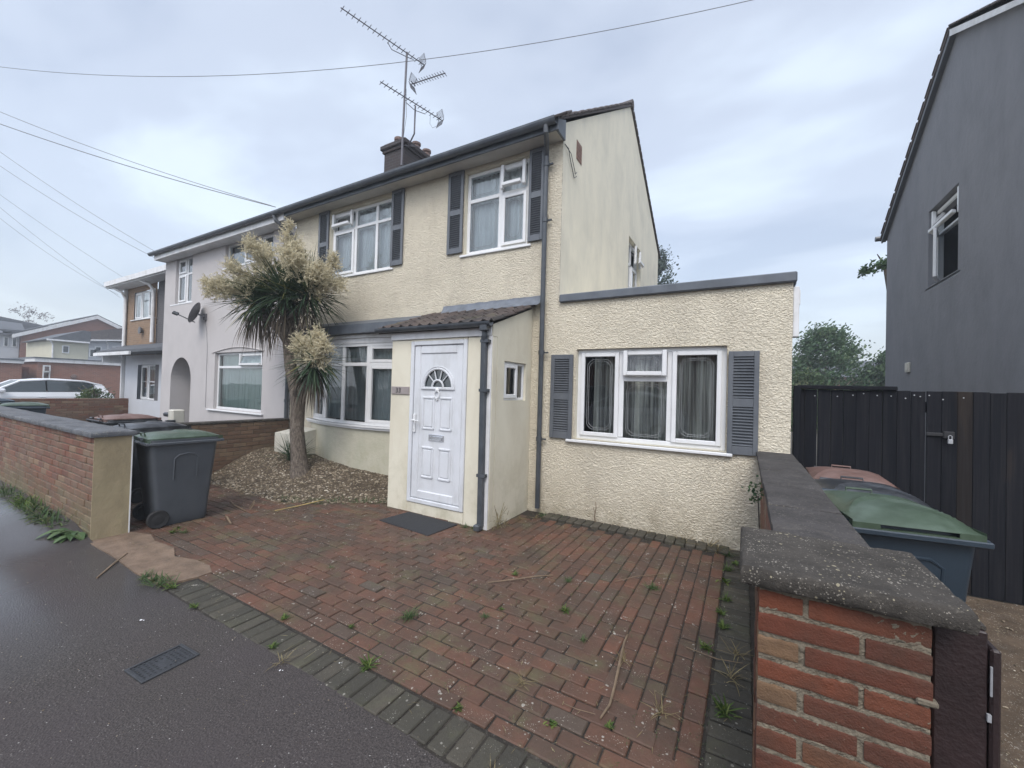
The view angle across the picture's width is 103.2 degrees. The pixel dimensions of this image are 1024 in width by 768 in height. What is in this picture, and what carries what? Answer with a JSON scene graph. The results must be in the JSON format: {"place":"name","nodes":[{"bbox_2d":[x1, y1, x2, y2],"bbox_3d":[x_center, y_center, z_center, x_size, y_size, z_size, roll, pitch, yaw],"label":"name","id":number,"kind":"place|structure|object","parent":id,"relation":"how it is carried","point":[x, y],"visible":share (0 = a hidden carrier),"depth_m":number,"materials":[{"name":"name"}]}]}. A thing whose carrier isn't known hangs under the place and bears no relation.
{"place":"outdoors","nodes":[
{"label":"outdoors","id":0,"kind":"place"},
{"bbox_2d":[163,409,184,422],"bbox_3d":[-6.640,1.034,7.861,0.500,1.090,0.300,1,-1,30],"label":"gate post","id":1,"kind":"object","parent":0,"point":[175,415],"visible":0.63,"depth_m":7.79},
{"bbox_2d":[0,480,453,767],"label":"pavement","id":2,"kind":"structure","parent":0,"point":[97,641],"depth_m":2.18,"materials":[{"name":"asphalt"}]},
{"bbox_2d":[0,481,26,497],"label":"weed clump","id":3,"kind":"object","parent":2,"relation":"on","point":[4,492],"visible":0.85,"depth_m":5.33,"materials":[{"name":"plant"}]},
{"bbox_2d":[2,492,41,512],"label":"weed clump","id":4,"kind":"object","parent":2,"relation":"on","point":[18,502],"visible":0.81,"depth_m":4.89,"materials":[{"name":"plant"}]},
{"bbox_2d":[17,499,73,531],"bbox_3d":[-5.222,1.442,4.543,1.887,0.245,0.427,1,-1,30],"label":"weed clump","id":5,"kind":"object","parent":2,"relation":"on","point":[44,513],"visible":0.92,"depth_m":4.45,"materials":[{"name":"plant"}]},
{"bbox_2d":[36,528,86,543],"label":"dock plant","id":6,"kind":"object","parent":2,"relation":"on","point":[61,535],"visible":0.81,"depth_m":4.07,"materials":[{"name":"green plant"}]},
{"bbox_2d":[96,552,127,577],"bbox_3d":[-3.534,1.598,3.589,0.019,0.024,0.506,2,-1,-22],"label":"stick","id":7,"kind":"object","parent":2,"relation":"on","point":[111,565],"visible":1,"depth_m":3.56,"materials":[{"name":"wood"}]},
{"bbox_2d":[136,570,180,588],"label":"weed","id":8,"kind":"object","parent":2,"relation":"on","point":[160,583],"visible":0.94,"depth_m":3.28,"materials":[{"name":"plant"}]},
{"bbox_2d":[124,643,199,683],"bbox_3d":[-2.046,1.643,2.380,0.210,0.029,0.280,1,-1,27],"label":"drain cover","id":9,"kind":"object","parent":2,"relation":"on","point":[149,669],"visible":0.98,"depth_m":2.37,"materials":[{"name":"metal"}]},
{"bbox_2d":[162,581,179,590],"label":"weed","id":10,"kind":"object","parent":2,"relation":"on","point":[172,586],"visible":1,"depth_m":3.22,"materials":[{"name":"plant"}]},
{"bbox_2d":[265,650,296,671],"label":"weed","id":11,"kind":"object","parent":2,"relation":"on","point":[282,659],"visible":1,"depth_m":2.41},
{"bbox_2d":[3,0,751,76],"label":"overhead cable","id":12,"kind":"object","parent":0,"point":[396,62],"visible":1,"depth_m":7.77,"materials":[{"name":"grey metal"}]},
{"bbox_2d":[129,480,754,767],"bbox_3d":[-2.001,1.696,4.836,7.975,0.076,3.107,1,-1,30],"label":"driveway","id":13,"kind":"structure","parent":0,"point":[354,594],"depth_m":3.05,"materials":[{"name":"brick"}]},
{"bbox_2d":[0,402,49,413],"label":"wheelie bin","id":14,"kind":"object","parent":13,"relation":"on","point":[37,407],"visible":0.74,"depth_m":8.74,"materials":[{"name":"plastic"}]},
{"bbox_2d":[0,406,136,539],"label":"front wall","id":15,"kind":"structure","parent":13,"relation":"on","point":[80,470],"depth_m":4.45,"materials":[{"name":"brick"}]},
{"bbox_2d":[86,413,161,425],"bbox_3d":[-6.470,1.026,6.745,0.620,1.062,0.811,1,-1,28],"label":"wheelie bin","id":16,"kind":"object","parent":13,"relation":"on","point":[111,420],"visible":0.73,"depth_m":6.56,"materials":[{"name":"plastic"}]},
{"bbox_2d":[90,532,211,586],"bbox_3d":[-3.419,1.620,3.826,1.760,0.030,0.430,1,-1,30],"label":"cement patch","id":17,"kind":"object","parent":13,"relation":"on","point":[141,549],"visible":0.82,"depth_m":3.75,"materials":[{"name":"concrete"}]},
{"bbox_2d":[135,569,154,581],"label":"weed","id":18,"kind":"object","parent":17,"relation":"on","point":[147,574],"visible":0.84,"depth_m":3.38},
{"bbox_2d":[137,572,176,585],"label":"weed","id":19,"kind":"object","parent":17,"relation":"on","point":[155,578],"visible":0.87,"depth_m":3.31,"materials":[{"name":"plant"}]},
{"bbox_2d":[114,421,192,502],"bbox_3d":[-5.137,1.059,5.705,0.620,1.062,0.811,1,-1,24],"label":"wheelie bin","id":20,"kind":"object","parent":13,"relation":"on","point":[143,427],"visible":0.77,"depth_m":5.45,"materials":[{"name":"plastic"}]},
{"bbox_2d":[132,429,223,528],"bbox_3d":[-4.023,1.077,4.813,0.620,1.062,0.811,1,-1,34],"label":"wheelie bin","id":21,"kind":"object","parent":13,"relation":"on","point":[175,468],"visible":0.98,"depth_m":4.66,"materials":[{"name":"plastic"}]},
{"bbox_2d":[114,418,289,472],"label":"dividing wall","id":22,"kind":"structure","parent":13,"relation":"on","point":[243,437],"depth_m":7.56,"materials":[{"name":"brown brick"}]},
{"bbox_2d":[275,499,324,510],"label":"dead leaf","id":23,"kind":"object","parent":13,"relation":"on","point":[299,505],"visible":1,"depth_m":5.43,"materials":[{"name":"plant"}]},
{"bbox_2d":[357,654,382,671],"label":"weed","id":24,"kind":"object","parent":13,"relation":"on","point":[366,663],"visible":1,"depth_m":2.39,"materials":[{"name":"plant"}]},
{"bbox_2d":[398,605,418,623],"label":"weed","id":25,"kind":"object","parent":13,"relation":"on","point":[409,614],"visible":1,"depth_m":2.91,"materials":[{"name":"plant"}]},
{"bbox_2d":[379,512,456,535],"bbox_3d":[-1.144,1.687,4.942,0.843,0.014,0.482,1,-1,35],"label":"door mat","id":26,"kind":"object","parent":13,"relation":"on","point":[421,524],"depth_m":4.90,"materials":[{"name":"rubber"}]},
{"bbox_2d":[172,500,731,765],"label":"leaf crumbs","id":27,"kind":"object","parent":13,"relation":"on","point":[485,627],"visible":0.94,"depth_m":2.82,"materials":[{"name":"plant"}]},
{"bbox_2d":[453,702,462,713],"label":"weed","id":28,"kind":"object","parent":13,"relation":"on","point":[458,706],"visible":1,"depth_m":2.09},
{"bbox_2d":[169,512,752,767],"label":"driveway edging","id":29,"kind":"object","parent":13,"relation":"on","point":[469,742],"visible":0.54,"depth_m":2.30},
{"bbox_2d":[708,693,745,720],"bbox_3d":[1.111,1.679,2.106,0.174,0.097,0.146,1,-1,38],"label":"weed","id":30,"kind":"object","parent":29,"relation":"on","point":[725,710],"visible":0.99,"depth_m":2.12,"materials":[{"name":"plant"}]},
{"bbox_2d":[706,657,749,695],"bbox_3d":[1.300,1.696,2.385,0.260,0.113,0.249,2,-1,-32],"label":"weed","id":31,"kind":"object","parent":29,"relation":"on","point":[731,675],"visible":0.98,"depth_m":2.38,"materials":[{"name":"plant"}]},
{"bbox_2d":[716,638,752,661],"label":"weed","id":32,"kind":"object","parent":29,"relation":"on","point":[735,652],"visible":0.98,"depth_m":2.59,"materials":[{"name":"plant"}]},
{"bbox_2d":[208,505,730,767],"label":"joint moss","id":33,"kind":"object","parent":13,"relation":"on","point":[500,618],"visible":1,"depth_m":2.69,"materials":[{"name":"plant"}]},
{"bbox_2d":[490,504,508,530],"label":"dry weed","id":34,"kind":"object","parent":13,"relation":"on","point":[499,518],"visible":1,"depth_m":4.82,"materials":[{"name":"plant"}]},
{"bbox_2d":[488,575,552,582],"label":"dead leaf","id":35,"kind":"object","parent":13,"relation":"on","point":[520,578],"visible":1,"depth_m":3.51,"materials":[{"name":"plant"}]},
{"bbox_2d":[513,670,533,687],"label":"weed","id":36,"kind":"object","parent":13,"relation":"on","point":[521,680],"visible":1,"depth_m":2.28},
{"bbox_2d":[543,718,557,728],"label":"weed","id":37,"kind":"object","parent":13,"relation":"on","point":[551,724],"visible":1,"depth_m":2.00,"materials":[{"name":"plant"}]},
{"bbox_2d":[604,720,614,729],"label":"weed","id":38,"kind":"object","parent":13,"relation":"on","point":[608,725],"visible":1,"depth_m":2.00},
{"bbox_2d":[600,634,627,718],"bbox_3d":[0.625,1.688,2.397,0.034,0.019,0.793,1,-1,25],"label":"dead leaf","id":39,"kind":"object","parent":13,"relation":"on","point":[614,685],"visible":1,"depth_m":2.31,"materials":[{"name":"plant"}]},
{"bbox_2d":[642,579,661,591],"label":"weed","id":40,"kind":"object","parent":13,"relation":"on","point":[651,587],"visible":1,"depth_m":3.44,"materials":[{"name":"plant"}]},
{"bbox_2d":[640,691,680,720],"bbox_3d":[0.768,1.683,2.113,0.183,0.083,0.191,2,-1,-12],"label":"weed","id":41,"kind":"object","parent":13,"relation":"on","point":[659,708],"visible":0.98,"depth_m":2.11,"materials":[{"name":"plant"}]},
{"bbox_2d":[698,638,714,654],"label":"weed","id":42,"kind":"object","parent":13,"relation":"on","point":[706,647],"visible":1,"depth_m":2.64,"materials":[{"name":"plant"}]},
{"bbox_2d":[686,647,742,663],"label":"dry stalk","id":43,"kind":"object","parent":13,"relation":"on","point":[713,657],"visible":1,"depth_m":2.53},
{"bbox_2d":[715,607,726,615],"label":"weed","id":44,"kind":"object","parent":13,"relation":"on","point":[721,613],"visible":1,"depth_m":3.08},
{"bbox_2d":[717,618,732,629],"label":"weed","id":45,"kind":"object","parent":13,"relation":"on","point":[721,624],"visible":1,"depth_m":2.89,"materials":[{"name":"plant"}]},
{"bbox_2d":[719,592,733,601],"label":"weed","id":46,"kind":"object","parent":13,"relation":"on","point":[725,598],"visible":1,"depth_m":3.27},
{"bbox_2d":[0,0,995,360],"label":"sky","id":47,"kind":"structure","parent":0,"point":[775,136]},
{"bbox_2d":[527,429,1023,605],"bbox_3d":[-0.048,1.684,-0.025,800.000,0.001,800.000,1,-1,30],"label":"ground","id":48,"kind":"structure","parent":0,"point":[881,462],"depth_m":10.40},
{"bbox_2d":[0,398,14,403],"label":"wheelie bin","id":49,"kind":"object","parent":48,"relation":"on","point":[3,400],"visible":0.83,"depth_m":10.09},
{"bbox_2d":[0,321,24,357],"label":"white house","id":50,"kind":"structure","parent":48,"relation":"on","point":[9,346],"depth_m":38.38,"materials":[{"name":"paint"}]},
{"bbox_2d":[3,337,8,346],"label":"window","id":51,"kind":"structure","parent":50,"relation":"in","point":[6,339],"depth_m":38.10,"materials":[{"name":"glass"}]},
{"bbox_2d":[12,337,16,346],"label":"window","id":52,"kind":"structure","parent":50,"relation":"in","point":[14,340],"depth_m":38.53,"materials":[{"name":"glass"}]},
{"bbox_2d":[0,358,28,382],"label":"garage block","id":53,"kind":"structure","parent":48,"relation":"on","point":[11,369],"depth_m":25.54,"materials":[{"name":"brick"}]},
{"bbox_2d":[21,366,28,378],"bbox_3d":[-32.948,-0.030,27.189,0.200,2.300,0.650,1,-1,30],"label":"garage door","id":54,"kind":"structure","parent":53,"relation":"in","point":[25,370],"depth_m":27.31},
{"bbox_2d":[0,316,46,333],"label":"white gable house","id":55,"kind":"structure","parent":48,"relation":"on","point":[27,325],"depth_m":42.69,"materials":[{"name":"stone"}]},
{"bbox_2d":[8,303,53,323],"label":"bare tree","id":56,"kind":"object","parent":48,"relation":"on","point":[28,310],"visible":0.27,"depth_m":52.17,"materials":[{"name":"brown plant"}]},
{"bbox_2d":[0,378,114,397],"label":"parked car","id":57,"kind":"object","parent":48,"relation":"on","point":[41,388],"visible":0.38,"depth_m":14.29,"materials":[{"name":"white metal"}]},
{"bbox_2d":[24,330,90,359],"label":"terrace house","id":58,"kind":"structure","parent":48,"relation":"on","point":[72,345],"depth_m":34.83,"materials":[{"name":"paint"}]},
{"bbox_2d":[62,345,68,352],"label":"window","id":59,"kind":"structure","parent":58,"relation":"in","point":[65,349],"depth_m":34.34,"materials":[{"name":"plastic"}]},
{"bbox_2d":[7,357,120,397],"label":"garage block","id":60,"kind":"structure","parent":48,"relation":"on","point":[106,374],"depth_m":28.04,"materials":[{"name":"brick"}]},
{"bbox_2d":[42,365,50,377],"bbox_3d":[-30.695,-0.783,26.759,0.191,0.920,0.340,1,-1,30],"label":"window","id":61,"kind":"structure","parent":60,"relation":"in","point":[44,366],"depth_m":26.73,"materials":[{"name":"plastic"}]},
{"bbox_2d":[10,315,121,357],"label":"gable house","id":62,"kind":"structure","parent":48,"relation":"on","point":[93,323],"depth_m":41.20,"materials":[{"name":"white paint"}]},
{"bbox_2d":[6,398,128,422],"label":"red brick wall","id":63,"kind":"structure","parent":48,"relation":"on","point":[82,409],"depth_m":12.02,"materials":[{"name":"brick"}]},
{"bbox_2d":[74,385,119,397],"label":"shrub","id":64,"kind":"object","parent":63,"relation":"on","point":[91,392],"visible":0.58,"depth_m":12.65,"materials":[{"name":"green plant"}]},
{"bbox_2d":[88,328,121,359],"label":"terrace house","id":65,"kind":"structure","parent":48,"relation":"on","point":[104,339],"depth_m":36.26,"materials":[{"name":"tile"}]},
{"bbox_2d":[89,348,95,356],"bbox_3d":[-37.050,-2.744,35.829,0.100,0.750,0.420,1,-1,30],"label":"window","id":66,"kind":"structure","parent":65,"relation":"in","point":[91,351],"depth_m":35.75,"materials":[{"name":"plastic"}]},
{"bbox_2d":[93,264,165,416],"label":"brick house","id":67,"kind":"structure","parent":48,"relation":"on","point":[139,351],"depth_m":15.74,"materials":[{"name":"paint"}]},
{"bbox_2d":[130,289,158,323],"bbox_3d":[-14.242,-3.042,16.028,2.250,1.210,0.580,1,-1,30],"label":"window","id":68,"kind":"structure","parent":67,"relation":"in","point":[143,299],"depth_m":15.99,"materials":[{"name":"plastic"}]},
{"bbox_2d":[140,365,154,400],"bbox_3d":[-13.750,-0.021,15.733,2.300,1.470,0.600,1,-1,30],"label":"window","id":69,"kind":"structure","parent":67,"relation":"in","point":[148,371],"depth_m":15.77,"materials":[{"name":"plastic"}]},
{"bbox_2d":[211,447,387,521],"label":"gravel","id":70,"kind":"structure","parent":48,"relation":"on","point":[248,491],"depth_m":6.44,"materials":[{"name":"gravel"}]},
{"bbox_2d":[198,216,355,478],"bbox_3d":[-4.028,-0.650,7.035,3.382,4.586,2.022,1,-1,30],"label":"palm tree","id":71,"kind":"object","parent":70,"relation":"on","point":[299,275],"visible":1,"depth_m":6.65,"materials":[{"name":"green plant"}]},
{"bbox_2d":[263,432,319,460],"bbox_3d":[-3.851,1.077,7.244,1.038,0.550,1.106,2,-1,0],"label":"spiky plant","id":72,"kind":"object","parent":70,"relation":"on","point":[287,452],"visible":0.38,"depth_m":7.12,"materials":[{"name":"green plant"}]},
{"bbox_2d":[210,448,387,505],"bbox_3d":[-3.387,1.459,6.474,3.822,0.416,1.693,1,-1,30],"label":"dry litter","id":73,"kind":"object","parent":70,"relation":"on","point":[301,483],"visible":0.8,"depth_m":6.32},
{"bbox_2d":[277,494,386,504],"bbox_3d":[-2.446,1.653,5.727,1.799,0.181,0.448,2,-1,0],"label":"grass edge","id":74,"kind":"object","parent":70,"relation":"on","point":[328,499],"depth_m":5.74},
{"bbox_2d":[147,209,479,421],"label":"attached house","id":75,"kind":"structure","parent":48,"relation":"on","point":[235,383],"depth_m":10.07,"materials":[{"name":"white paint"}]},
{"bbox_2d":[2,167,152,256],"bbox_3d":[-12.950,-5.583,10.901,6.362,4.058,0.010,2,-1,-10],"label":"overhead cable","id":76,"kind":"object","parent":75,"relation":"attached to","point":[73,212],"visible":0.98,"depth_m":11.06,"materials":[{"name":"grey metal"}]},
{"bbox_2d":[2,153,153,250],"bbox_3d":[-12.775,-5.728,10.950,6.088,4.058,0.010,2,-1,-9],"label":"overhead cable","id":77,"kind":"object","parent":75,"relation":"attached to","point":[76,203],"visible":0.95,"depth_m":11.08,"materials":[{"name":"grey metal"}]},
{"bbox_2d":[1,112,271,205],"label":"overhead cable","id":78,"kind":"object","parent":75,"relation":"attached to","point":[134,162],"visible":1,"depth_m":8.51,"materials":[{"name":"grey metal"}]},
{"bbox_2d":[1,124,274,206],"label":"overhead cable","id":79,"kind":"object","parent":75,"relation":"attached to","point":[136,168],"visible":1,"depth_m":8.40,"materials":[{"name":"grey metal"}]},
{"bbox_2d":[170,256,192,305],"bbox_3d":[-8.811,-2.774,11.251,1.330,1.380,0.580,1,-1,30],"label":"window","id":80,"kind":"structure","parent":75,"relation":"in","point":[185,265],"depth_m":11.10,"materials":[{"name":"plastic"}]},
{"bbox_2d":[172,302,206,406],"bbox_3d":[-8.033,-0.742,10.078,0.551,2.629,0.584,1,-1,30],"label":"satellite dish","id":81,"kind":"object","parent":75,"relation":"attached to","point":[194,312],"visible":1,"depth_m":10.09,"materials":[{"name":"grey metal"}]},
{"bbox_2d":[206,351,289,415],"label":"window","id":82,"kind":"structure","parent":75,"relation":"in","point":[239,381],"depth_m":9.71,"materials":[{"name":"plastic"}]},
{"bbox_2d":[222,233,295,269],"bbox_3d":[-5.974,-3.052,9.636,2.250,0.710,0.580,1,-1,30],"label":"window","id":83,"kind":"structure","parent":75,"relation":"in","point":[234,250],"depth_m":9.79,"materials":[{"name":"plastic"}]},
{"bbox_2d":[274,99,800,550],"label":"cream house","id":84,"kind":"structure","parent":48,"relation":"on","point":[588,368],"depth_m":5.42,"materials":[{"name":"white paint"}]},
{"bbox_2d":[306,343,392,431],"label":"window","id":85,"kind":"structure","parent":84,"relation":"in","point":[364,402],"depth_m":7.12,"materials":[{"name":"plastic"}]},
{"bbox_2d":[331,198,392,278],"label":"window","id":86,"kind":"structure","parent":84,"relation":"in","point":[362,235],"depth_m":7.64,"materials":[{"name":"plastic"}]},
{"bbox_2d":[380,136,430,171],"bbox_3d":[-2.830,-5.825,11.254,0.920,1.720,1.360,1,-1,30],"label":"chimney stack","id":87,"kind":"object","parent":84,"relation":"on","point":[391,151],"visible":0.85,"depth_m":10.78,"materials":[{"name":"brick"}]},
{"bbox_2d":[340,6,446,165],"bbox_3d":[-2.790,-7.193,9.651,1.266,3.110,2.212,1,-1,44],"label":"tv aerial","id":88,"kind":"object","parent":87,"relation":"attached to","point":[405,92],"visible":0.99,"depth_m":10.43,"materials":[{"name":"metal"}]},
{"bbox_2d":[379,80,443,148],"bbox_3d":[-2.649,-6.702,10.279,0.689,1.086,1.774,1,-1,44],"label":"tv aerial","id":89,"kind":"object","parent":87,"relation":"attached to","point":[414,109],"visible":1,"depth_m":10.30,"materials":[{"name":"metal"}]},
{"bbox_2d":[406,339,467,512],"bbox_3d":[-0.968,0.500,5.193,0.925,2.120,0.164,1,-1,30],"label":"door","id":90,"kind":"structure","parent":84,"relation":"in","point":[439,368],"depth_m":5.18,"materials":[{"name":"plastic"}]},
{"bbox_2d":[460,158,561,257],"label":"window","id":91,"kind":"structure","parent":84,"relation":"in","point":[497,217],"depth_m":6.15,"materials":[{"name":"plastic"}]},
{"bbox_2d":[503,361,523,400],"bbox_3d":[-0.193,-0.037,5.414,0.522,0.495,0.580,1,-1,30],"label":"window","id":92,"kind":"structure","parent":84,"relation":"in","point":[513,372],"depth_m":5.37,"materials":[{"name":"plastic"}]},
{"bbox_2d":[628,243,643,287],"bbox_3d":[2.510,-2.566,9.282,0.798,1.250,1.340,1,-1,30],"label":"window","id":93,"kind":"structure","parent":84,"relation":"in","point":[632,260],"depth_m":9.25,"materials":[{"name":"plastic"}]},
{"bbox_2d":[565,346,731,456],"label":"window","id":94,"kind":"structure","parent":84,"relation":"in","point":[666,396],"depth_m":4.99,"materials":[{"name":"plastic"}]},
{"bbox_2d":[657,244,679,284],"bbox_3d":[8.397,-2.964,24.063,4.965,10.990,4.370,1,-1,30],"label":"conifer tree","id":95,"kind":"object","parent":48,"relation":"on","point":[662,264],"visible":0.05,"depth_m":23.66,"materials":[{"name":"green plant"}]},
{"bbox_2d":[756,451,869,546],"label":"boundary wall","id":96,"kind":"structure","parent":48,"relation":"on","point":[795,500],"depth_m":2.21,"materials":[{"name":"concrete"}]},
{"bbox_2d":[741,475,763,528],"bbox_3d":[2.130,1.280,3.573,0.205,0.970,0.175,1,-1,13],"label":"ivy tuft","id":97,"kind":"object","parent":96,"relation":"attached to","point":[754,493],"visible":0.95,"depth_m":3.56,"materials":[{"name":"green plant"}]},
{"bbox_2d":[791,366,838,431],"bbox_3d":[15.194,0.890,21.306,3.899,3.782,3.944,1,-1,30],"label":"hedge bush","id":98,"kind":"object","parent":48,"relation":"on","point":[806,378],"visible":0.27,"depth_m":20.80,"materials":[{"name":"green plant"}]},
{"bbox_2d":[792,354,878,389],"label":"distant house","id":99,"kind":"structure","parent":48,"relation":"on","point":[845,377],"depth_m":36.12,"materials":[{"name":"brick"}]},
{"bbox_2d":[791,318,882,416],"bbox_3d":[17.215,-0.175,22.435,5.828,6.526,5.964,1,-1,30],"label":"broadleaf tree","id":100,"kind":"object","parent":48,"relation":"on","point":[816,344],"visible":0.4,"depth_m":21.76,"materials":[{"name":"green plant"}]},
{"bbox_2d":[740,526,980,767],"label":"brick pillar","id":101,"kind":"structure","parent":48,"relation":"on","point":[842,666],"depth_m":1.24,"materials":[{"name":"brick"}]},
{"bbox_2d":[849,346,885,395],"bbox_3d":[18.879,0.498,20.367,4.275,4.852,3.559,1,-1,30],"label":"broadleaf tree","id":102,"kind":"object","parent":48,"relation":"on","point":[879,368],"visible":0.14,"depth_m":20.47,"materials":[{"name":"green plant"}]},
{"bbox_2d":[857,254,886,287],"bbox_3d":[9.576,-0.625,10.380,1.421,5.412,0.633,2,-1,2],"label":"garden tree","id":103,"kind":"object","parent":48,"relation":"on","point":[865,269],"visible":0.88,"depth_m":10.40,"materials":[{"name":"green plant"}]},
{"bbox_2d":[875,0,1023,501],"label":"grey house","id":104,"kind":"structure","parent":48,"relation":"on","point":[952,232],"depth_m":5.61,"materials":[{"name":"paint"}]},
{"bbox_2d":[926,186,959,290],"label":"window","id":105,"kind":"structure","parent":104,"relation":"in","point":[944,228],"depth_m":6.56,"materials":[{"name":"plastic"}]},
{"bbox_2d":[966,596,1023,767],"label":"side ground","id":106,"kind":"structure","parent":0,"point":[1010,642],"depth_m":2.59,"materials":[{"name":"concrete"}]},
{"bbox_2d":[1,492,1023,766],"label":"loose grit","id":107,"kind":"object","parent":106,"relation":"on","point":[527,614],"visible":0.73,"depth_m":3.03,"materials":[{"name":"gravel"}]},
{"bbox_2d":[806,464,899,489],"bbox_3d":[2.969,1.288,3.612,0.620,1.062,0.811,1,-1,32],"label":"wheelie bin","id":108,"kind":"object","parent":106,"relation":"on","point":[816,472],"visible":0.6,"depth_m":3.49,"materials":[{"name":"plastic"}]},
{"bbox_2d":[814,476,938,510],"bbox_3d":[2.623,1.270,3.038,0.620,1.062,0.811,1,-1,27],"label":"wheelie bin","id":109,"kind":"object","parent":106,"relation":"on","point":[838,484],"visible":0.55,"depth_m":2.97,"materials":[{"name":"plastic"}]},
{"bbox_2d":[792,385,1023,604],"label":"timber fence","id":110,"kind":"object","parent":106,"relation":"on","point":[973,465],"visible":0.75,"depth_m":3.63,"materials":[{"name":"wood"}]},
{"bbox_2d":[822,486,994,602],"bbox_3d":[2.243,1.221,2.485,0.620,1.062,0.811,1,-1,21],"label":"wheelie bin","id":111,"kind":"object","parent":106,"relation":"on","point":[941,546],"visible":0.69,"depth_m":2.15,"materials":[{"name":"plastic"}]},
{"bbox_2d":[930,621,1000,767],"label":"gate post","id":112,"kind":"object","parent":106,"relation":"on","point":[965,730],"visible":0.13,"depth_m":1.14,"materials":[{"name":"wood"}]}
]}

